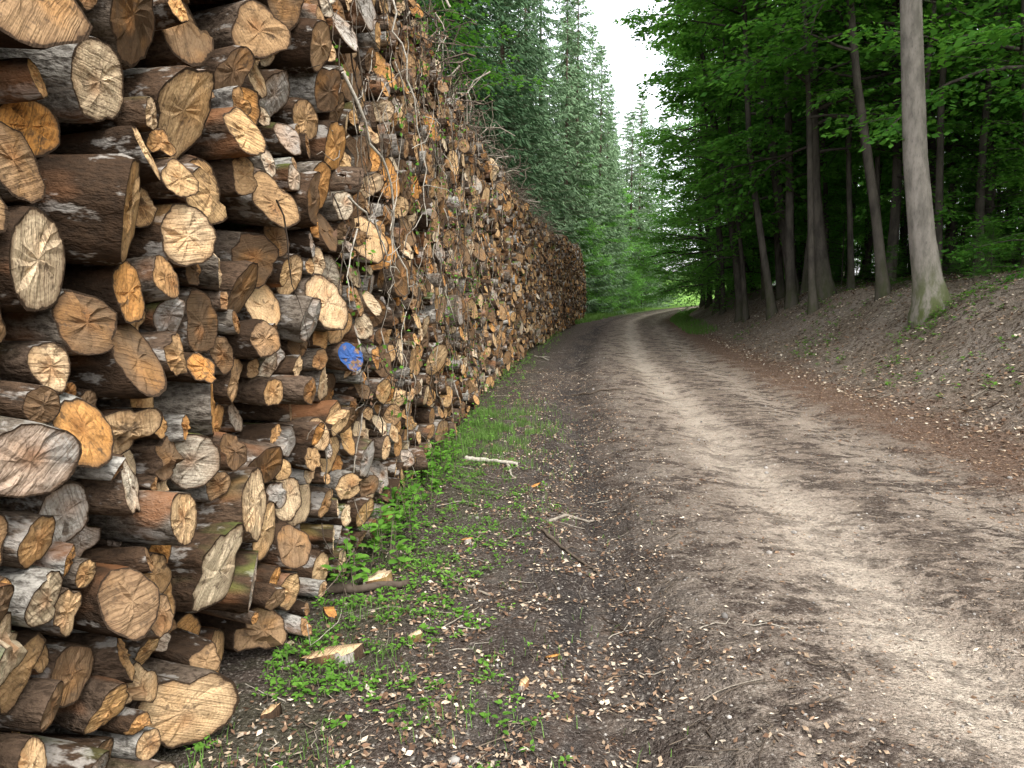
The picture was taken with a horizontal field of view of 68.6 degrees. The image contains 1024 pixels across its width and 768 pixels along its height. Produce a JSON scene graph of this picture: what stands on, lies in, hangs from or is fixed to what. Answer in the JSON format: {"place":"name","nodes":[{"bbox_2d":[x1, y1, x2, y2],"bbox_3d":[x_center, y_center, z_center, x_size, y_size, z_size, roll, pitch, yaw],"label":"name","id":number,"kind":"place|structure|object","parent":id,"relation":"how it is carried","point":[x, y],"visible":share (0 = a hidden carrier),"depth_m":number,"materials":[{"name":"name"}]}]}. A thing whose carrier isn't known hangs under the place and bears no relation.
{"place":"outdoors","nodes":[
{"label":"outdoors","id":0,"kind":"place"},
{"bbox_2d":[151,254,1023,767],"bbox_3d":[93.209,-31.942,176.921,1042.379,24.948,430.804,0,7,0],"label":"ground","id":1,"kind":"structure","parent":0,"point":[653,338],"depth_m":4.46,"materials":[{"name":"soil"}]},
{"bbox_2d":[261,702,282,718],"bbox_3d":[-0.923,1.253,2.865,0.045,0.049,0.089,3,7,21],"label":"wood chunk","id":2,"kind":"object","parent":1,"relation":"on","point":[271,711],"visible":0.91,"depth_m":2.86,"materials":[{"name":"beige wood"}]},
{"bbox_2d":[0,0,586,767],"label":"log pile","id":3,"kind":"object","parent":1,"relation":"on","point":[174,386],"visible":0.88,"depth_m":2.71,"materials":[{"name":"brown wood"}]},
{"bbox_2d":[323,607,337,623],"bbox_3d":[-0.892,1.141,3.698,0.061,0.055,0.125,-3,7,-24],"label":"wood chunk","id":4,"kind":"object","parent":1,"relation":"on","point":[329,612],"visible":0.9,"depth_m":3.69,"materials":[{"name":"orange wood"}]},
{"bbox_2d":[297,643,366,668],"bbox_3d":[-0.797,1.196,3.312,0.297,0.072,0.117,0,7,0],"label":"wood chunk","id":5,"kind":"object","parent":1,"relation":"on","point":[356,650],"visible":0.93,"depth_m":3.30,"materials":[{"name":"beige wood"}]},
{"bbox_2d":[325,579,409,593],"bbox_3d":[-0.824,1.107,4.102,0.533,0.076,0.120,-1,7,-11],"label":"fallen branch","id":6,"kind":"object","parent":1,"relation":"on","point":[337,588],"visible":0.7,"depth_m":4.06,"materials":[{"name":"wood"}]},
{"bbox_2d":[362,569,393,584],"bbox_3d":[-0.748,1.088,4.176,0.199,0.087,0.095,-3,7,-25],"label":"wood chunk","id":7,"kind":"object","parent":1,"relation":"on","point":[382,575],"visible":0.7,"depth_m":4.17,"materials":[{"name":"beige wood"}]},
{"bbox_2d":[276,0,565,645],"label":"tangled dead branches","id":8,"kind":"object","parent":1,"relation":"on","point":[476,127],"visible":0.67,"depth_m":6.53,"materials":[{"name":"brown wood"}]},
{"bbox_2d":[179,307,718,767],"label":"grass","id":9,"kind":"structure","parent":1,"relation":"on","point":[685,323],"depth_m":7.64,"materials":[{"name":"green plant"}]},
{"bbox_2d":[415,0,503,131],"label":"spruce tree","id":10,"kind":"object","parent":1,"relation":"on","point":[471,15],"depth_m":25.34,"materials":[{"name":"green plant"}]},
{"bbox_2d":[426,0,538,208],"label":"spruce tree","id":11,"kind":"object","parent":1,"relation":"on","point":[479,9],"visible":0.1,"depth_m":29.15,"materials":[{"name":"green plant"}]},
{"bbox_2d":[417,0,553,100],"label":"beech tree","id":12,"kind":"object","parent":1,"relation":"on","point":[492,74],"visible":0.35,"depth_m":21.03,"materials":[{"name":"green plant"}]},
{"bbox_2d":[464,456,517,464],"bbox_3d":[-0.197,0.731,7.119,0.593,0.063,0.088,4,8,29],"label":"fallen branch","id":13,"kind":"object","parent":1,"relation":"on","point":[468,458],"visible":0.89,"depth_m":7.14,"materials":[{"name":"beige wood"}]},
{"bbox_2d":[433,0,567,316],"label":"spruce tree","id":14,"kind":"object","parent":1,"relation":"on","point":[501,19],"visible":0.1,"depth_m":33.36,"materials":[{"name":"green plant"}]},
{"bbox_2d":[464,0,566,233],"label":"spruce tree","id":15,"kind":"object","parent":1,"relation":"on","point":[527,51],"visible":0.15,"depth_m":36.79,"materials":[{"name":"green plant"}]},
{"bbox_2d":[496,0,557,222],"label":"spruce tree","id":16,"kind":"object","parent":1,"relation":"on","point":[543,128],"visible":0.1,"depth_m":42.92,"materials":[{"name":"green plant"}]},
{"bbox_2d":[487,0,588,309],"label":"spruce tree","id":17,"kind":"object","parent":1,"relation":"on","point":[533,14],"visible":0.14,"depth_m":47.11,"materials":[{"name":"green plant"}]},
{"bbox_2d":[507,0,593,297],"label":"spruce tree","id":18,"kind":"object","parent":1,"relation":"on","point":[564,92],"visible":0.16,"depth_m":51.10,"materials":[{"name":"green plant"}]},
{"bbox_2d":[540,527,600,574],"bbox_3d":[0.381,1.049,4.785,0.103,0.092,0.726,-4,8,-28],"label":"fallen branch","id":19,"kind":"object","parent":1,"relation":"on","point":[549,536],"visible":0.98,"depth_m":4.78,"materials":[{"name":"grey wood"}]},
{"bbox_2d":[542,0,614,313],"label":"spruce tree","id":20,"kind":"object","parent":1,"relation":"on","point":[579,108],"visible":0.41,"depth_m":54.63,"materials":[{"name":"green plant"}]},
{"bbox_2d":[550,14,610,310],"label":"spruce tree","id":21,"kind":"object","parent":1,"relation":"on","point":[585,131],"visible":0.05,"depth_m":63.98,"materials":[{"name":"green plant"}]},
{"bbox_2d":[542,0,626,313],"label":"spruce tree","id":22,"kind":"object","parent":1,"relation":"on","point":[578,89],"visible":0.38,"depth_m":58.77,"materials":[{"name":"green plant"}]},
{"bbox_2d":[559,154,615,303],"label":"beech tree","id":23,"kind":"object","parent":1,"relation":"on","point":[584,186],"visible":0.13,"depth_m":59.95,"materials":[{"name":"green plant"}]},
{"bbox_2d":[569,224,606,308],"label":"beech sapling","id":24,"kind":"object","parent":1,"relation":"on","point":[586,243],"visible":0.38,"depth_m":55.67,"materials":[{"name":"green plant"}]},
{"bbox_2d":[569,215,624,314],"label":"beech sapling","id":25,"kind":"object","parent":1,"relation":"on","point":[597,264],"visible":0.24,"depth_m":56.53,"materials":[{"name":"green plant"}]},
{"bbox_2d":[574,24,632,307],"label":"spruce tree","id":26,"kind":"object","parent":1,"relation":"on","point":[592,31],"visible":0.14,"depth_m":71.49,"materials":[{"name":"green plant"}]},
{"bbox_2d":[186,265,1023,767],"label":"weeds","id":27,"kind":"object","parent":1,"relation":"on","point":[398,515],"visible":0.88,"depth_m":4.35,"materials":[{"name":"green plant"}]},
{"bbox_2d":[192,270,1023,767],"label":"leaf litter","id":28,"kind":"object","parent":1,"relation":"on","point":[468,742],"visible":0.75,"depth_m":3.89,"materials":[{"name":"brown plant"}]},
{"bbox_2d":[582,43,636,310],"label":"spruce tree","id":29,"kind":"object","parent":1,"relation":"on","point":[605,115],"visible":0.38,"depth_m":68.97,"materials":[{"name":"green plant"}]},
{"bbox_2d":[597,112,636,308],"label":"spruce tree","id":30,"kind":"object","parent":1,"relation":"on","point":[609,195],"visible":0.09,"depth_m":77.24,"materials":[{"name":"green plant"}]},
{"bbox_2d":[595,81,641,308],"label":"spruce tree","id":31,"kind":"object","parent":1,"relation":"on","point":[612,109],"visible":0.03,"depth_m":79.60,"materials":[{"name":"green plant"}]},
{"bbox_2d":[610,187,648,307],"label":"beech tree","id":32,"kind":"object","parent":1,"relation":"on","point":[627,196],"visible":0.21,"depth_m":78.14,"materials":[{"name":"green plant"}]},
{"bbox_2d":[617,112,641,224],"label":"spruce tree","id":33,"kind":"object","parent":1,"relation":"on","point":[624,129],"visible":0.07,"depth_m":102.47,"materials":[{"name":"green plant"}]},
{"bbox_2d":[612,237,652,309],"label":"beech sapling","id":34,"kind":"object","parent":1,"relation":"on","point":[635,279],"visible":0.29,"depth_m":74.15,"materials":[{"name":"green plant"}]},
{"bbox_2d":[245,274,1023,767],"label":"scattered twigs","id":35,"kind":"object","parent":1,"relation":"on","point":[623,628],"visible":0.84,"depth_m":3.96,"materials":[{"name":"brown wood"}]},
{"bbox_2d":[617,110,658,307],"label":"spruce tree","id":36,"kind":"object","parent":1,"relation":"on","point":[638,195],"visible":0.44,"depth_m":84.42,"materials":[{"name":"green plant"}]},
{"bbox_2d":[620,90,670,307],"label":"spruce tree","id":37,"kind":"object","parent":1,"relation":"on","point":[643,198],"visible":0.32,"depth_m":89.72,"materials":[{"name":"green plant"}]},
{"bbox_2d":[632,239,658,306],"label":"beech sapling","id":38,"kind":"object","parent":1,"relation":"on","point":[651,287],"visible":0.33,"depth_m":83.11,"materials":[{"name":"green plant"}]},
{"bbox_2d":[629,105,671,306],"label":"spruce tree","id":39,"kind":"object","parent":1,"relation":"on","point":[647,124],"visible":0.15,"depth_m":93.46,"materials":[{"name":"green plant"}]},
{"bbox_2d":[649,112,685,304],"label":"spruce tree","id":40,"kind":"object","parent":1,"relation":"on","point":[662,200],"visible":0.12,"depth_m":101.91,"materials":[{"name":"green plant"}]},
{"bbox_2d":[626,45,730,308],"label":"beech tree","id":41,"kind":"object","parent":1,"relation":"on","point":[702,303],"visible":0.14,"depth_m":51.56,"materials":[{"name":"green plant"}]},
{"bbox_2d":[611,10,758,308],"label":"beech tree","id":42,"kind":"object","parent":1,"relation":"on","point":[709,300],"visible":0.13,"depth_m":44.57,"materials":[{"name":"green plant"}]},
{"bbox_2d":[639,1,753,314],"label":"slender beech tree","id":43,"kind":"object","parent":1,"relation":"on","point":[657,46],"visible":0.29,"depth_m":34.92,"materials":[{"name":"green plant"}]},
{"bbox_2d":[372,301,1023,765],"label":"pebbles","id":44,"kind":"object","parent":1,"relation":"on","point":[456,759],"visible":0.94,"depth_m":4.66,"materials":[{"name":"stone"}]},
{"bbox_2d":[642,57,760,313],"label":"beech tree","id":45,"kind":"object","parent":1,"relation":"on","point":[689,300],"visible":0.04,"depth_m":58.62,"materials":[{"name":"green plant"}]},
{"bbox_2d":[653,3,765,232],"bbox_3d":[10.121,-13.823,34.712,7.478,20.914,7.199,-4,7,0],"label":"slender beech tree","id":46,"kind":"object","parent":1,"relation":"on","point":[673,114],"visible":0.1,"depth_m":34.69,"materials":[{"name":"green plant"}]},
{"bbox_2d":[626,1,802,315],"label":"beech tree","id":47,"kind":"object","parent":1,"relation":"on","point":[661,132],"visible":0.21,"depth_m":38.78,"materials":[{"name":"green plant"}]},
{"bbox_2d":[651,0,798,322],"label":"slender beech tree","id":48,"kind":"object","parent":1,"relation":"on","point":[745,313],"visible":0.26,"depth_m":28.29,"materials":[{"name":"green plant"}]},
{"bbox_2d":[656,29,795,297],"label":"beech tree","id":49,"kind":"object","parent":1,"relation":"on","point":[685,252],"visible":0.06,"depth_m":43.48,"materials":[{"name":"green plant"}]},
{"bbox_2d":[609,0,845,322],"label":"beech tree","id":50,"kind":"object","parent":1,"relation":"on","point":[661,79],"visible":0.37,"depth_m":29.24,"materials":[{"name":"green plant"}]},
{"bbox_2d":[707,166,774,291],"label":"beech sapling","id":51,"kind":"object","parent":1,"relation":"on","point":[730,262],"visible":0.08,"depth_m":38.39,"materials":[{"name":"green plant"}]},
{"bbox_2d":[656,30,844,297],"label":"beech tree","id":52,"kind":"object","parent":1,"relation":"on","point":[674,246],"visible":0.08,"depth_m":41.66,"materials":[{"name":"green plant"}]},
{"bbox_2d":[682,2,830,299],"bbox_3d":[9.380,-13.604,30.291,6.388,21.623,8.152,-4,8,33],"label":"slender beech tree","id":53,"kind":"object","parent":1,"relation":"on","point":[762,282],"visible":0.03,"depth_m":30.80,"materials":[{"name":"green plant"}]},
{"bbox_2d":[640,0,874,319],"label":"slender beech tree","id":54,"kind":"object","parent":1,"relation":"on","point":[771,307],"visible":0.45,"depth_m":24.58,"materials":[{"name":"green plant"}]},
{"bbox_2d":[652,0,867,312],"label":"beech tree","id":55,"kind":"object","parent":1,"relation":"on","point":[746,250],"visible":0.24,"depth_m":31.73,"materials":[{"name":"green plant"}]},
{"bbox_2d":[708,0,835,264],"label":"slender beech tree","id":56,"kind":"object","parent":1,"relation":"on","point":[736,114],"visible":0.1,"depth_m":30.51,"materials":[{"name":"green plant"}]},
{"bbox_2d":[677,0,868,299],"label":"beech tree","id":57,"kind":"object","parent":1,"relation":"on","point":[780,284],"visible":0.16,"depth_m":29.37,"materials":[{"name":"green plant"}]},
{"bbox_2d":[647,0,900,303],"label":"beech tree","id":58,"kind":"object","parent":1,"relation":"on","point":[732,151],"visible":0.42,"depth_m":26.04,"materials":[{"name":"green plant"}]},
{"bbox_2d":[665,0,899,309],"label":"beech tree","id":59,"kind":"object","parent":1,"relation":"on","point":[791,298],"visible":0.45,"depth_m":24.13,"materials":[{"name":"green plant"}]},
{"bbox_2d":[714,3,877,254],"bbox_3d":[10.691,-11.841,26.942,5.360,17.803,5.836,-5,8,-35],"label":"slender beech tree","id":60,"kind":"object","parent":1,"relation":"on","point":[825,188],"visible":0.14,"depth_m":26.86,"materials":[{"name":"green plant"}]},
{"bbox_2d":[747,135,857,280],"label":"beech sapling","id":61,"kind":"object","parent":1,"relation":"on","point":[802,258],"visible":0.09,"depth_m":32.40,"materials":[{"name":"green plant"}]},
{"bbox_2d":[766,100,864,284],"bbox_3d":[13.666,-10.854,34.234,4.734,13.753,4.918,0,7,20],"label":"slender beech tree","id":62,"kind":"object","parent":1,"relation":"on","point":[800,270],"visible":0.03,"depth_m":34.63,"materials":[{"name":"green plant"}]},
{"bbox_2d":[738,0,901,314],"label":"slender beech tree","id":63,"kind":"object","parent":1,"relation":"on","point":[809,58],"visible":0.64,"depth_m":20.00,"materials":[{"name":"green plant"}]},
{"bbox_2d":[752,2,888,295],"bbox_3d":[10.663,-10.750,25.172,5.685,16.516,5.906,-5,8,-29],"label":"slender beech tree","id":64,"kind":"object","parent":1,"relation":"on","point":[804,285],"visible":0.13,"depth_m":25.59,"materials":[{"name":"green plant"}]},
{"bbox_2d":[643,0,1020,302],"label":"beech tree","id":65,"kind":"object","parent":1,"relation":"on","point":[825,285],"visible":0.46,"depth_m":21.80,"materials":[{"name":"green plant"}]},
{"bbox_2d":[796,155,871,267],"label":"beech sapling","id":66,"kind":"object","parent":1,"relation":"on","point":[856,230],"visible":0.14,"depth_m":33.89,"materials":[{"name":"green plant"}]},
{"bbox_2d":[741,0,938,290],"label":"slender beech tree","id":67,"kind":"object","parent":1,"relation":"on","point":[850,283],"visible":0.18,"depth_m":22.64,"materials":[{"name":"green plant"}]},
{"bbox_2d":[798,176,884,285],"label":"beech sapling","id":68,"kind":"object","parent":1,"relation":"on","point":[840,183],"visible":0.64,"depth_m":27.25,"materials":[{"name":"green plant"}]},
{"bbox_2d":[747,0,952,326],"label":"beech tree","id":69,"kind":"object","parent":1,"relation":"on","point":[930,292],"visible":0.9,"depth_m":14.21,"materials":[{"name":"grey plant"}]},
{"bbox_2d":[821,35,890,277],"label":"beech tree","id":70,"kind":"object","parent":1,"relation":"on","point":[857,178],"visible":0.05,"depth_m":39.02,"materials":[{"name":"green plant"}]},
{"bbox_2d":[737,0,990,289],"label":"slender beech tree","id":71,"kind":"object","parent":1,"relation":"on","point":[877,19],"visible":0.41,"depth_m":20.05,"materials":[{"name":"green plant"}]},
{"bbox_2d":[717,0,1017,301],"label":"slender beech tree","id":72,"kind":"object","parent":1,"relation":"on","point":[882,286],"visible":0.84,"depth_m":18.09,"materials":[{"name":"green plant"}]},
{"bbox_2d":[819,1,944,279],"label":"slender beech tree","id":73,"kind":"object","parent":1,"relation":"on","point":[869,243],"visible":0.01,"depth_m":29.31,"materials":[{"name":"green plant"}]},
{"bbox_2d":[829,136,945,258],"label":"beech sapling","id":74,"kind":"object","parent":1,"relation":"on","point":[881,185],"visible":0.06,"depth_m":33.33,"materials":[{"name":"green plant"}]},
{"bbox_2d":[763,0,1021,283],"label":"beech tree","id":75,"kind":"object","parent":1,"relation":"on","point":[894,212],"visible":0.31,"depth_m":21.46,"materials":[{"name":"green plant"}]},
{"bbox_2d":[885,244,909,285],"bbox_3d":[10.484,-3.187,20.632,0.887,1.300,0.806,5,8,34],"label":"beech seedling","id":76,"kind":"object","parent":1,"relation":"on","point":[893,270],"visible":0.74,"depth_m":20.59,"materials":[{"name":"green plant"}]},
{"bbox_2d":[834,5,977,271],"bbox_3d":[18.335,-14.774,34.730,7.174,19.953,7.558,4,8,28],"label":"beech tree","id":77,"kind":"object","parent":1,"relation":"on","point":[881,203],"visible":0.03,"depth_m":35.53,"materials":[{"name":"green plant"}]},
{"bbox_2d":[862,168,959,276],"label":"beech sapling","id":78,"kind":"object","parent":1,"relation":"on","point":[885,245],"visible":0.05,"depth_m":30.58,"materials":[{"name":"green plant"}]},
{"bbox_2d":[818,0,1006,219],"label":"slender beech tree","id":79,"kind":"object","parent":1,"relation":"on","point":[877,158],"visible":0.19,"depth_m":22.06,"materials":[{"name":"green plant"}]},
{"bbox_2d":[836,113,996,277],"bbox_3d":[17.773,-8.544,32.854,6.564,9.129,5.996,3,7,24],"label":"beech sapling","id":80,"kind":"object","parent":1,"relation":"on","point":[855,247],"visible":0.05,"depth_m":34.14,"materials":[{"name":"green plant"}]},
{"bbox_2d":[821,0,1023,270],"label":"beech tree","id":81,"kind":"object","parent":1,"relation":"on","point":[994,33],"visible":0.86,"depth_m":15.20,"materials":[{"name":"green plant"}]},
{"bbox_2d":[898,8,952,276],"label":"slender beech tree","id":82,"kind":"object","parent":1,"relation":"on","point":[905,229],"visible":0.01,"depth_m":31.82,"materials":[{"name":"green plant"}]},
{"bbox_2d":[837,0,1022,221],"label":"beech tree","id":83,"kind":"object","parent":1,"relation":"on","point":[932,146],"visible":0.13,"depth_m":22.27,"materials":[{"name":"green plant"}]},
{"bbox_2d":[844,0,1020,118],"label":"slender beech tree","id":84,"kind":"object","parent":1,"relation":"on","point":[873,55],"visible":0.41,"depth_m":18.74,"materials":[{"name":"green plant"}]},
{"bbox_2d":[842,0,1023,231],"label":"beech tree","id":85,"kind":"object","parent":1,"relation":"on","point":[1019,116],"visible":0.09,"depth_m":22.04,"materials":[{"name":"green plant"}]},
{"bbox_2d":[864,0,1010,274],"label":"slender beech tree","id":86,"kind":"object","parent":1,"relation":"on","point":[953,225],"visible":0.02,"depth_m":24.03,"materials":[{"name":"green plant"}]},
{"bbox_2d":[867,0,1018,272],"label":"slender beech tree","id":87,"kind":"object","parent":1,"relation":"on","point":[940,165],"visible":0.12,"depth_m":19.23,"materials":[{"name":"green plant"}]},
{"bbox_2d":[872,8,1019,274],"bbox_3d":[15.009,-12.460,24.534,6.723,19.139,6.120,-3,7,-22],"label":"slender beech tree","id":88,"kind":"object","parent":1,"relation":"on","point":[944,257],"visible":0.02,"depth_m":25.88,"materials":[{"name":"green plant"}]},
{"bbox_2d":[881,9,1023,264],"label":"beech tree","id":89,"kind":"object","parent":1,"relation":"on","point":[1015,261],"visible":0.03,"depth_m":25.48,"materials":[{"name":"green plant"}]},
{"bbox_2d":[894,1,1020,276],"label":"slender beech tree","id":90,"kind":"object","parent":1,"relation":"on","point":[980,200],"visible":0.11,"depth_m":20.02,"materials":[{"name":"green plant"}]},
{"bbox_2d":[950,229,993,278],"bbox_3d":[9.719,-2.633,15.918,0.833,1.268,0.912,3,7,22],"label":"beech seedling","id":91,"kind":"object","parent":1,"relation":"on","point":[973,240],"visible":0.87,"depth_m":15.86,"materials":[{"name":"green plant"}]},
{"bbox_2d":[929,0,1020,273],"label":"slender beech tree","id":92,"kind":"object","parent":1,"relation":"on","point":[988,204],"visible":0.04,"depth_m":21.85,"materials":[{"name":"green plant"}]},
{"bbox_2d":[930,12,1020,64],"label":"slender beech tree","id":93,"kind":"object","parent":1,"relation":"on","point":[1006,21],"visible":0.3,"depth_m":17.25,"materials":[{"name":"green plant"}]},
{"bbox_2d":[929,79,1023,273],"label":"beech sapling","id":94,"kind":"object","parent":1,"relation":"on","point":[1010,112],"visible":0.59,"depth_m":20.17,"materials":[{"name":"green plant"}]},
{"bbox_2d":[938,0,1019,272],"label":"slender beech tree","id":95,"kind":"object","parent":1,"relation":"on","point":[980,103],"visible":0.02,"depth_m":22.59,"materials":[{"name":"green plant"}]},
{"bbox_2d":[939,107,1023,243],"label":"beech sapling","id":96,"kind":"object","parent":1,"relation":"on","point":[1015,179],"visible":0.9,"depth_m":17.84,"materials":[{"name":"green plant"}]},
{"bbox_2d":[940,38,1023,291],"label":"beech sapling","id":97,"kind":"object","parent":1,"relation":"on","point":[1002,240],"visible":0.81,"depth_m":15.29,"materials":[{"name":"green plant"}]},
{"bbox_2d":[943,45,1023,242],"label":"beech sapling","id":98,"kind":"object","parent":1,"relation":"on","point":[967,198],"visible":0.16,"depth_m":22.46,"materials":[{"name":"green plant"}]},
{"bbox_2d":[943,141,1023,260],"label":"beech sapling","id":99,"kind":"object","parent":1,"relation":"on","point":[970,191],"visible":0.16,"depth_m":24.20,"materials":[{"name":"green plant"}]},
{"bbox_2d":[943,124,1023,235],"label":"beech sapling","id":100,"kind":"object","parent":1,"relation":"on","point":[995,216],"visible":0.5,"depth_m":20.35,"materials":[{"name":"green plant"}]},
{"bbox_2d":[969,221,1011,275],"bbox_3d":[11.187,-3.090,17.575,0.889,1.433,0.978,2,7,17],"label":"beech seedling","id":101,"kind":"object","parent":1,"relation":"on","point":[989,226],"visible":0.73,"depth_m":17.59,"materials":[{"name":"green plant"}]},
{"bbox_2d":[968,228,1015,277],"bbox_3d":[11.847,-3.022,18.449,1.210,1.683,1.105,4,8,27],"label":"beech seedling","id":102,"kind":"object","parent":1,"relation":"on","point":[1006,255],"visible":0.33,"depth_m":18.36,"materials":[{"name":"green plant"}]},
{"bbox_2d":[482,0,1005,272],"label":"sky","id":103,"kind":"structure","parent":0,"point":[628,62],"materials":[{"name":"white"}]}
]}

